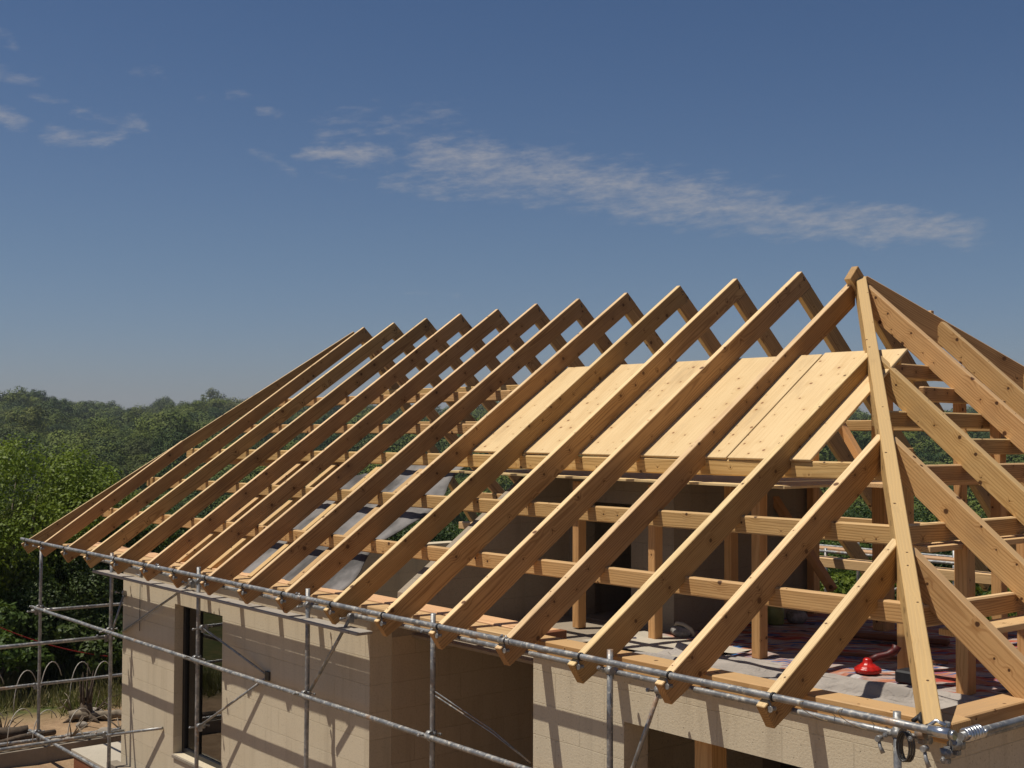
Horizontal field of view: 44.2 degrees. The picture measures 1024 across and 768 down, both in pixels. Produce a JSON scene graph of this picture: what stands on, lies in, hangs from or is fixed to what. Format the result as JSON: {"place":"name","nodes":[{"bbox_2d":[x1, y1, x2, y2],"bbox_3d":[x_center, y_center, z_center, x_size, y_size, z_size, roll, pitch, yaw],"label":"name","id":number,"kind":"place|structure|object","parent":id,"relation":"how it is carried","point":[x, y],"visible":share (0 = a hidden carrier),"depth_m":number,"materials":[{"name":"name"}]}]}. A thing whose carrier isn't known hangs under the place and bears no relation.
{"place":"outdoors","nodes":[
{"label":"outdoors","id":0,"kind":"place"},
{"bbox_2d":[0,434,974,767],"bbox_3d":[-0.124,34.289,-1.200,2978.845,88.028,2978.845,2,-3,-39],"label":"ground","id":1,"kind":"structure","parent":0,"point":[48,720],"depth_m":21.34,"materials":[{"name":"soil"}]},
{"bbox_2d":[0,713,25,726],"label":"dead twigs","id":2,"kind":"object","parent":1,"relation":"on","point":[9,721],"visible":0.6,"depth_m":20.25,"materials":[{"name":"brown wood"}]},
{"bbox_2d":[0,725,28,739],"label":"log","id":3,"kind":"object","parent":1,"relation":"on","point":[15,731],"visible":0.68,"depth_m":19.93,"materials":[{"name":"brown wood"}]},
{"bbox_2d":[7,708,32,746],"bbox_3d":[-7.674,5.346,19.656,0.016,0.557,0.464,-1,-2,32],"label":"garden hoop","id":4,"kind":"object","parent":1,"relation":"on","point":[12,719],"visible":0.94,"depth_m":19.54,"materials":[{"name":"grey metal"}]},
{"bbox_2d":[13,670,36,714],"bbox_3d":[-8.412,5.322,21.770,0.016,0.748,0.465,-1,-2,32],"label":"garden hoop","id":5,"kind":"object","parent":1,"relation":"on","point":[16,688],"visible":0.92,"depth_m":21.65,"materials":[{"name":"grey metal"}]},
{"bbox_2d":[0,599,54,691],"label":"bush","id":6,"kind":"object","parent":1,"relation":"on","point":[17,621],"visible":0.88,"depth_m":23.31,"materials":[{"name":"green plant"}]},
{"bbox_2d":[0,729,55,742],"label":"branch","id":7,"kind":"object","parent":1,"relation":"on","point":[29,736],"visible":0.82,"depth_m":19.87,"materials":[{"name":"brown plant"}]},
{"bbox_2d":[32,710,56,742],"bbox_3d":[-7.340,5.377,19.800,0.016,0.507,0.464,-1,-2,32],"label":"garden hoop","id":8,"kind":"object","parent":1,"relation":"on","point":[36,721],"visible":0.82,"depth_m":19.66,"materials":[{"name":"grey metal"}]},
{"bbox_2d":[0,547,95,678],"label":"bush","id":9,"kind":"object","parent":1,"relation":"on","point":[9,594],"visible":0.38,"depth_m":24.35,"materials":[{"name":"green plant"}]},
{"bbox_2d":[41,661,61,686],"bbox_3d":[-8.039,5.269,21.949,0.016,0.868,0.465,-1,-2,32],"label":"garden hoop","id":10,"kind":"object","parent":1,"relation":"on","point":[46,667],"visible":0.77,"depth_m":21.92,"materials":[{"name":"grey metal"}]},
{"bbox_2d":[0,627,107,656],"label":"red rope","id":11,"kind":"object","parent":1,"relation":"on","point":[51,645],"visible":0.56,"depth_m":23.10,"materials":[{"name":"red fabric"}]},
{"bbox_2d":[0,727,119,746],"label":"loose tube","id":12,"kind":"object","parent":1,"relation":"on","point":[34,740],"visible":0.3,"depth_m":19.78,"materials":[{"name":"metal"}]},
{"bbox_2d":[0,735,120,767],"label":"wall","id":13,"kind":"structure","parent":1,"relation":"on","point":[30,756],"depth_m":18.70,"materials":[{"name":"concrete"}]},
{"bbox_2d":[2,737,94,751],"bbox_3d":[-6.728,5.369,18.995,9.078,0.068,0.068,2,-3,-39],"label":"twisted rope","id":14,"kind":"object","parent":13,"relation":"on","point":[48,744],"visible":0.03,"depth_m":18.72,"materials":[{"name":"beige fabric"}]},
{"bbox_2d":[0,648,121,717],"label":"dry grass","id":15,"kind":"structure","parent":1,"relation":"on","point":[26,676],"depth_m":22.93,"materials":[{"name":"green plant"}]},
{"bbox_2d":[0,547,122,679],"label":"bush","id":16,"kind":"object","parent":1,"relation":"on","point":[92,584],"visible":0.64,"depth_m":24.25,"materials":[{"name":"green plant"}]},
{"bbox_2d":[57,692,71,710],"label":"dead twigs","id":17,"kind":"object","parent":1,"relation":"on","point":[66,708],"visible":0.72,"depth_m":21.62,"materials":[{"name":"brown plant"}]},
{"bbox_2d":[0,433,137,676],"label":"tree","id":18,"kind":"object","parent":1,"relation":"on","point":[71,489],"visible":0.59,"depth_m":25.08,"materials":[{"name":"green plant"}]},
{"bbox_2d":[0,486,146,669],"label":"tree","id":19,"kind":"object","parent":1,"relation":"on","point":[11,516],"visible":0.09,"depth_m":25.79,"materials":[{"name":"green plant"}]},
{"bbox_2d":[67,708,90,736],"bbox_3d":[-6.916,5.416,20.148,0.016,0.457,0.464,-1,-2,32],"label":"garden hoop","id":20,"kind":"object","parent":1,"relation":"on","point":[72,716],"visible":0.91,"depth_m":20.07,"materials":[{"name":"grey metal"}]},
{"bbox_2d":[37,601,122,682],"bbox_3d":[-8.245,5.150,24.396,2.515,1.890,1.891,-1,-2,21],"label":"bush","id":21,"kind":"object","parent":1,"relation":"on","point":[68,630],"visible":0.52,"depth_m":23.92,"materials":[{"name":"green plant"}]},
{"bbox_2d":[69,661,90,699],"bbox_3d":[-7.670,5.326,22.380,0.016,0.788,0.465,-1,-2,32],"label":"garden hoop","id":22,"kind":"object","parent":1,"relation":"on","point":[73,674],"visible":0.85,"depth_m":22.29,"materials":[{"name":"grey metal"}]},
{"bbox_2d":[63,665,99,722],"bbox_3d":[-7.212,5.247,21.345,0.732,1.046,0.715,2,-3,-39],"label":"tree stump","id":23,"kind":"object","parent":1,"relation":"on","point":[86,697],"visible":0.76,"depth_m":21.25,"materials":[{"name":"brown wood"}]},
{"bbox_2d":[76,721,87,727],"bbox_3d":[-7.135,5.653,20.897,0.197,0.114,0.199,2,-3,-39],"label":"stone","id":24,"kind":"object","parent":1,"relation":"on","point":[83,723],"visible":0.71,"depth_m":20.84,"materials":[{"name":"beige stone"}]},
{"bbox_2d":[69,713,98,736],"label":"dead twigs","id":25,"kind":"object","parent":1,"relation":"on","point":[76,731],"visible":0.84,"depth_m":19.90,"materials":[{"name":"brown wood"}]},
{"bbox_2d":[66,691,120,715],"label":"dead twigs","id":26,"kind":"object","parent":1,"relation":"on","point":[101,704],"visible":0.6,"depth_m":21.74,"materials":[{"name":"brown plant"}]},
{"bbox_2d":[68,709,121,720],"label":"stones","id":27,"kind":"object","parent":1,"relation":"on","point":[98,713],"visible":0.57,"depth_m":21.27,"materials":[{"name":"beige stone"}]},
{"bbox_2d":[71,741,120,767],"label":"slab platform","id":28,"kind":"structure","parent":1,"relation":"on","point":[96,755],"depth_m":18.14,"materials":[{"name":"beige concrete"}]},
{"bbox_2d":[18,497,184,658],"bbox_3d":[-8.863,4.334,26.651,3.515,3.848,3.381,2,-3,-39],"label":"tree","id":29,"kind":"object","parent":1,"relation":"on","point":[137,537],"visible":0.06,"depth_m":26.16,"materials":[{"name":"green plant"}]},
{"bbox_2d":[89,715,120,728],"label":"dead twigs","id":30,"kind":"object","parent":1,"relation":"on","point":[118,726],"visible":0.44,"depth_m":20.60,"materials":[{"name":"brown wood"}]},
{"bbox_2d":[97,727,113,731],"bbox_3d":[-6.569,5.634,20.351,0.282,0.171,0.281,2,-3,-39],"label":"stone","id":31,"kind":"object","parent":1,"relation":"on","point":[101,729],"visible":0.29,"depth_m":20.31,"materials":[{"name":"beige stone"}]},
{"bbox_2d":[117,524,183,551],"bbox_3d":[-8.418,4.675,27.974,3.339,3.476,3.291,2,-3,-39],"label":"tree","id":32,"kind":"object","parent":1,"relation":"on","point":[164,542],"visible":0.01,"depth_m":27.84,"materials":[{"name":"green plant"}]},
{"bbox_2d":[173,508,206,539],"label":"tree","id":33,"kind":"object","parent":1,"relation":"on","point":[184,529],"visible":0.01,"depth_m":43.60,"materials":[{"name":"green plant"}]},
{"bbox_2d":[386,519,421,540],"bbox_3d":[-4.077,5.268,37.088,3.523,4.053,3.717,2,-3,-39],"label":"tree","id":34,"kind":"object","parent":1,"relation":"on","point":[398,536],"visible":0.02,"depth_m":36.36,"materials":[{"name":"green plant"}]},
{"bbox_2d":[406,520,459,533],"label":"tree","id":35,"kind":"object","parent":1,"relation":"on","point":[447,527],"visible":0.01,"depth_m":43.17,"materials":[{"name":"green plant"}]},
{"bbox_2d":[404,519,464,541],"bbox_3d":[-1.556,5.508,36.623,3.070,3.421,3.054,2,-3,-39],"label":"tree","id":36,"kind":"object","parent":1,"relation":"on","point":[441,534],"visible":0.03,"depth_m":36.89,"materials":[{"name":"green plant"}]},
{"bbox_2d":[438,524,462,540],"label":"tree","id":37,"kind":"object","parent":1,"relation":"on","point":[453,531],"visible":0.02,"depth_m":40.33,"materials":[{"name":"green plant"}]},
{"bbox_2d":[0,537,1023,767],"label":"tube scaffold","id":38,"kind":"object","parent":1,"relation":"on","point":[954,746],"visible":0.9,"depth_m":11.25,"materials":[{"name":"metal"}]},
{"bbox_2d":[92,569,372,635],"bbox_3d":[-3.538,2.478,14.678,0.180,0.030,6.700,2,-3,-39],"label":"plank","id":39,"kind":"object","parent":38,"relation":"on","point":[339,627],"visible":1,"depth_m":13.90,"materials":[{"name":"brown wood"}]},
{"bbox_2d":[799,701,835,720],"bbox_3d":[1.930,2.066,7.946,0.327,0.170,0.064,1,-2,-31],"label":"twine tie","id":40,"kind":"object","parent":38,"relation":"attached to","point":[811,714],"visible":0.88,"depth_m":7.95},
{"bbox_2d":[837,709,874,729],"bbox_3d":[2.114,2.058,7.723,0.327,0.170,0.064,1,-2,-31],"label":"twine tie","id":41,"kind":"object","parent":38,"relation":"attached to","point":[849,722],"visible":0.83,"depth_m":7.73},
{"bbox_2d":[896,731,915,761],"bbox_3d":[2.303,2.122,7.371,0.033,0.181,0.114,2,-3,-39],"label":"hanging strap","id":42,"kind":"object","parent":38,"relation":"hanging from","point":[901,735],"visible":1,"depth_m":7.37,"materials":[{"name":"rubber"}]},
{"bbox_2d":[959,724,987,742],"bbox_3d":[2.643,2.003,7.227,0.197,0.086,0.086,2,-3,-39],"label":"coil sleeve","id":43,"kind":"object","parent":38,"relation":"on","point":[975,732],"visible":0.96,"depth_m":7.19,"materials":[{"name":"metal"}]},
{"bbox_2d":[0,386,1023,534],"bbox_3d":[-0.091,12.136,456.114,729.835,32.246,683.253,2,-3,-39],"label":"hillside woods","id":44,"kind":"object","parent":1,"relation":"on","point":[113,435],"visible":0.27,"depth_m":245.64,"materials":[{"name":"green plant"}]},
{"bbox_2d":[29,570,1016,670],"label":"undergrowth","id":45,"kind":"object","parent":1,"relation":"on","point":[983,592],"depth_m":27.09,"materials":[{"name":"green plant"}]},
{"bbox_2d":[106,477,1023,767],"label":"unfinished house","id":46,"kind":"structure","parent":1,"relation":"on","point":[538,713],"depth_m":13.26,"materials":[{"name":"concrete"}]},
{"bbox_2d":[182,606,222,767],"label":"window","id":47,"kind":"structure","parent":46,"relation":"in","point":[210,687],"depth_m":15.61,"materials":[{"name":"metal"}]},
{"bbox_2d":[21,266,1023,743],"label":"timber roof frame","id":48,"kind":"object","parent":46,"relation":"on","point":[987,382],"visible":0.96,"depth_m":12.77,"materials":[{"name":"wood"}]},
{"bbox_2d":[157,465,464,590],"bbox_3d":[-2.660,1.707,16.009,2.147,1.522,4.800,2,-3,-39],"label":"felt sheet","id":49,"kind":"object","parent":48,"relation":"on","point":[344,577],"visible":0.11,"depth_m":14.79,"materials":[{"name":"grey fabric"}]},
{"bbox_2d":[176,463,303,562],"bbox_3d":[-3.637,1.747,17.016,2.217,0.100,0.100,-41,23,-33],"label":"rafter","id":50,"kind":"object","parent":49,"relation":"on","point":[199,546],"visible":0.46,"depth_m":16.95,"materials":[{"name":"beige wood"}]},
{"bbox_2d":[207,464,337,569],"bbox_3d":[-3.059,1.724,16.313,2.217,0.100,0.100,-41,23,-33],"label":"rafter","id":51,"kind":"object","parent":49,"relation":"on","point":[245,540],"visible":0.44,"depth_m":16.24,"materials":[{"name":"beige wood"}]},
{"bbox_2d":[247,467,379,577],"bbox_3d":[-2.378,1.700,15.476,2.205,0.100,0.100,-41,23,-33],"label":"rafter","id":52,"kind":"object","parent":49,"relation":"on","point":[287,544],"visible":0.4,"depth_m":15.37,"materials":[{"name":"beige wood"}]},
{"bbox_2d":[287,469,422,584],"bbox_3d":[-1.775,1.677,14.742,2.205,0.100,0.100,-41,23,-33],"label":"rafter","id":53,"kind":"object","parent":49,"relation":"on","point":[325,552],"visible":0.34,"depth_m":14.66,"materials":[{"name":"beige wood"}]},
{"bbox_2d":[449,469,627,475],"bbox_3d":[0.952,1.039,15.035,3.060,0.022,1.620,2,-3,-39],"label":"deck board","id":54,"kind":"object","parent":48,"relation":"on","point":[517,472],"visible":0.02,"depth_m":14.42,"materials":[{"name":"brown wood"}]},
{"bbox_2d":[472,354,822,458],"bbox_3d":[1.221,0.251,13.725,1.778,0.028,4.165,-41,23,-33],"label":"plywood sheet","id":55,"kind":"object","parent":48,"relation":"on","point":[685,430],"visible":0.58,"depth_m":13.20,"materials":[{"name":"beige wood"}]},
{"bbox_2d":[556,472,746,482],"bbox_3d":[2.075,0.995,13.668,3.060,0.022,1.900,2,-3,-39],"label":"deck board","id":56,"kind":"object","parent":48,"relation":"on","point":[641,477],"visible":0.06,"depth_m":13.03,"materials":[{"name":"brown wood"}]},
{"bbox_2d":[687,477,881,488],"bbox_3d":[3.113,0.954,12.406,3.060,0.022,1.350,2,-3,-39],"label":"deck board","id":57,"kind":"object","parent":48,"relation":"on","point":[789,483],"visible":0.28,"depth_m":11.70,"materials":[{"name":"brown wood"}]},
{"bbox_2d":[727,348,907,461],"bbox_3d":[2.859,0.181,11.748,1.803,0.028,0.937,-41,23,-33],"label":"plywood sheet","id":58,"kind":"object","parent":48,"relation":"attached to","point":[805,394],"visible":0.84,"depth_m":11.73,"materials":[{"name":"beige wood"}]},
{"bbox_2d":[911,712,922,723],"bbox_3d":[2.444,2.000,7.428,0.142,0.127,0.148,0,-2,-4],"label":"cable loop","id":59,"kind":"object","parent":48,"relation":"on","point":[917,717],"visible":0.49,"depth_m":7.40,"materials":[{"name":"black rubber"}]},
{"bbox_2d":[867,479,1023,487],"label":"plank","id":60,"kind":"object","parent":48,"relation":"on","point":[875,485],"visible":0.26,"depth_m":11.64,"materials":[{"name":"beige wood"}]},
{"bbox_2d":[912,534,1023,552],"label":"plank","id":61,"kind":"object","parent":48,"relation":"attached to","point":[931,547],"visible":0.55,"depth_m":9.90,"materials":[{"name":"brown wood"}]},
{"bbox_2d":[939,614,1023,636],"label":"plank","id":62,"kind":"object","parent":48,"relation":"attached to","point":[1009,624],"visible":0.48,"depth_m":9.11,"materials":[{"name":"brown wood"}]},
{"bbox_2d":[634,642,983,708],"bbox_3d":[2.179,2.392,9.977,1.886,0.105,3.675,2,-3,-39],"label":"dust sheet","id":63,"kind":"object","parent":46,"relation":"on","point":[900,694],"visible":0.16,"depth_m":10.04,"materials":[{"name":"white fabric"}]},
{"bbox_2d":[632,613,1016,697],"bbox_3d":[3.893,2.495,11.866,3.676,0.056,4.418,2,-3,-39],"label":"painted sheet","id":64,"kind":"object","parent":46,"relation":"on","point":[787,641],"visible":0.31,"depth_m":11.84,"materials":[{"name":"fabric"}]},
{"bbox_2d":[584,631,751,656],"bbox_3d":[1.479,2.498,12.128,0.932,0.023,1.435,2,-3,-39],"label":"white sheet","id":65,"kind":"object","parent":64,"relation":"on","point":[643,642],"visible":0.45,"depth_m":12.14,"materials":[{"name":"white fabric"}]},
{"bbox_2d":[670,621,695,637],"bbox_3d":[1.707,2.452,12.613,0.233,0.154,0.239,0,-2,-2],"label":"work bag","id":66,"kind":"object","parent":64,"relation":"on","point":[681,629],"visible":1,"depth_m":12.53,"materials":[{"name":"grey fabric"}]},
{"bbox_2d":[768,606,783,624],"bbox_3d":[2.818,2.440,13.495,0.190,0.256,0.193,2,-3,-39],"label":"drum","id":67,"kind":"object","parent":64,"relation":"on","point":[775,615],"visible":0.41,"depth_m":13.41,"materials":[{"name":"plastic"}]},
{"bbox_2d":[786,610,807,623],"bbox_3d":[3.078,2.509,13.609,0.224,0.139,0.212,1,-2,-19],"label":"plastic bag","id":68,"kind":"object","parent":64,"relation":"on","point":[797,616],"visible":0.99,"depth_m":13.53,"materials":[{"name":"grey plastic"}]},
{"bbox_2d":[854,644,900,674],"bbox_3d":[3.119,2.336,10.725,0.400,0.242,0.223,0,-2,6],"label":"hand tool","id":69,"kind":"object","parent":64,"relation":"on","point":[867,666],"visible":1,"depth_m":10.71,"materials":[{"name":"red plastic"}]},
{"bbox_2d":[840,652,947,663],"bbox_3d":[3.310,2.461,11.373,1.196,0.030,0.051,-1,-2,27],"label":"batten","id":70,"kind":"object","parent":64,"relation":"on","point":[865,655],"visible":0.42,"depth_m":11.40,"materials":[{"name":"brown wood"}]},
{"bbox_2d":[853,631,949,645],"bbox_3d":[3.731,2.475,12.302,1.030,0.061,0.160,1,-2,22],"label":"broken plank","id":71,"kind":"object","parent":64,"relation":"on","point":[942,641],"visible":0.58,"depth_m":12.27,"materials":[{"name":"brown wood"}]},
{"bbox_2d":[895,667,911,684],"bbox_3d":[3.280,2.402,10.347,0.180,0.105,0.210,2,-3,-39],"label":"rubber block","id":72,"kind":"object","parent":64,"relation":"on","point":[903,675],"depth_m":10.32,"materials":[{"name":"black rubber"}]},
{"bbox_2d":[695,740,726,767],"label":"timber prop","id":73,"kind":"object","parent":1,"relation":"on","point":[707,755],"depth_m":9.23,"materials":[{"name":"brown wood"}]},
{"bbox_2d":[820,539,839,571],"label":"tree","id":74,"kind":"object","parent":1,"relation":"on","point":[830,542],"depth_m":40.74,"materials":[{"name":"green plant"}]},
{"bbox_2d":[820,581,847,593],"bbox_3d":[6.039,4.933,26.503,2.082,2.859,2.614,0,-2,-4],"label":"shrub","id":75,"kind":"object","parent":1,"relation":"on","point":[834,591],"visible":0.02,"depth_m":25.66,"materials":[{"name":"green plant"}]},
{"bbox_2d":[820,569,861,587],"bbox_3d":[7.318,5.177,27.881,1.932,2.654,2.426,0,-2,-2],"label":"shrub","id":76,"kind":"object","parent":1,"relation":"on","point":[846,574],"visible":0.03,"depth_m":27.67,"materials":[{"name":"green plant"}]},
{"bbox_2d":[830,572,856,593],"bbox_3d":[7.199,5.121,26.856,1.858,2.551,2.332,0,-2,10],"label":"shrub","id":77,"kind":"object","parent":1,"relation":"on","point":[845,582],"visible":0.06,"depth_m":26.96,"materials":[{"name":"green plant"}]},
{"bbox_2d":[819,540,871,575],"bbox_3d":[9.527,5.898,36.720,2.827,2.874,2.666,2,-3,-39],"label":"tree","id":78,"kind":"object","parent":1,"relation":"on","point":[840,555],"visible":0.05,"depth_m":36.32,"materials":[{"name":"green plant"}]},
{"bbox_2d":[833,506,863,572],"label":"tree","id":79,"kind":"object","parent":1,"relation":"on","point":[849,511],"depth_m":42.17,"materials":[{"name":"green plant"}]},
{"bbox_2d":[841,503,896,599],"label":"tree","id":80,"kind":"object","parent":1,"relation":"on","point":[867,512],"visible":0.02,"depth_m":41.02,"materials":[{"name":"green plant"}]},
{"bbox_2d":[820,542,988,603],"bbox_3d":[5.441,4.053,18.900,0.803,3.220,15.100,2,-3,-39],"label":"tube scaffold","id":81,"kind":"object","parent":1,"relation":"on","point":[930,558],"visible":0.02,"depth_m":18.72,"materials":[{"name":"metal"}]},
{"bbox_2d":[914,509,990,590],"bbox_3d":[12.552,5.402,35.376,3.476,3.806,3.299,2,-3,-39],"label":"tree","id":82,"kind":"object","parent":1,"relation":"on","point":[940,553],"visible":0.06,"depth_m":34.88,"materials":[{"name":"green plant"}]},
{"bbox_2d":[923,512,990,596],"bbox_3d":[13.110,5.282,35.660,3.831,4.155,3.637,2,-3,-39],"label":"tree","id":83,"kind":"object","parent":1,"relation":"on","point":[950,540],"visible":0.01,"depth_m":35.04,"materials":[{"name":"green plant"}]},
{"bbox_2d":[975,583,1016,619],"bbox_3d":[9.767,5.039,25.054,2.241,2.455,1.798,2,-3,-39],"label":"shrub","id":84,"kind":"object","parent":1,"relation":"on","point":[978,590],"visible":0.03,"depth_m":25.20,"materials":[{"name":"green plant"}]},
{"bbox_2d":[0,0,1023,414],"label":"sky","id":85,"kind":"structure","parent":0,"point":[197,196],"materials":[{"name":"blue"}]}
]}

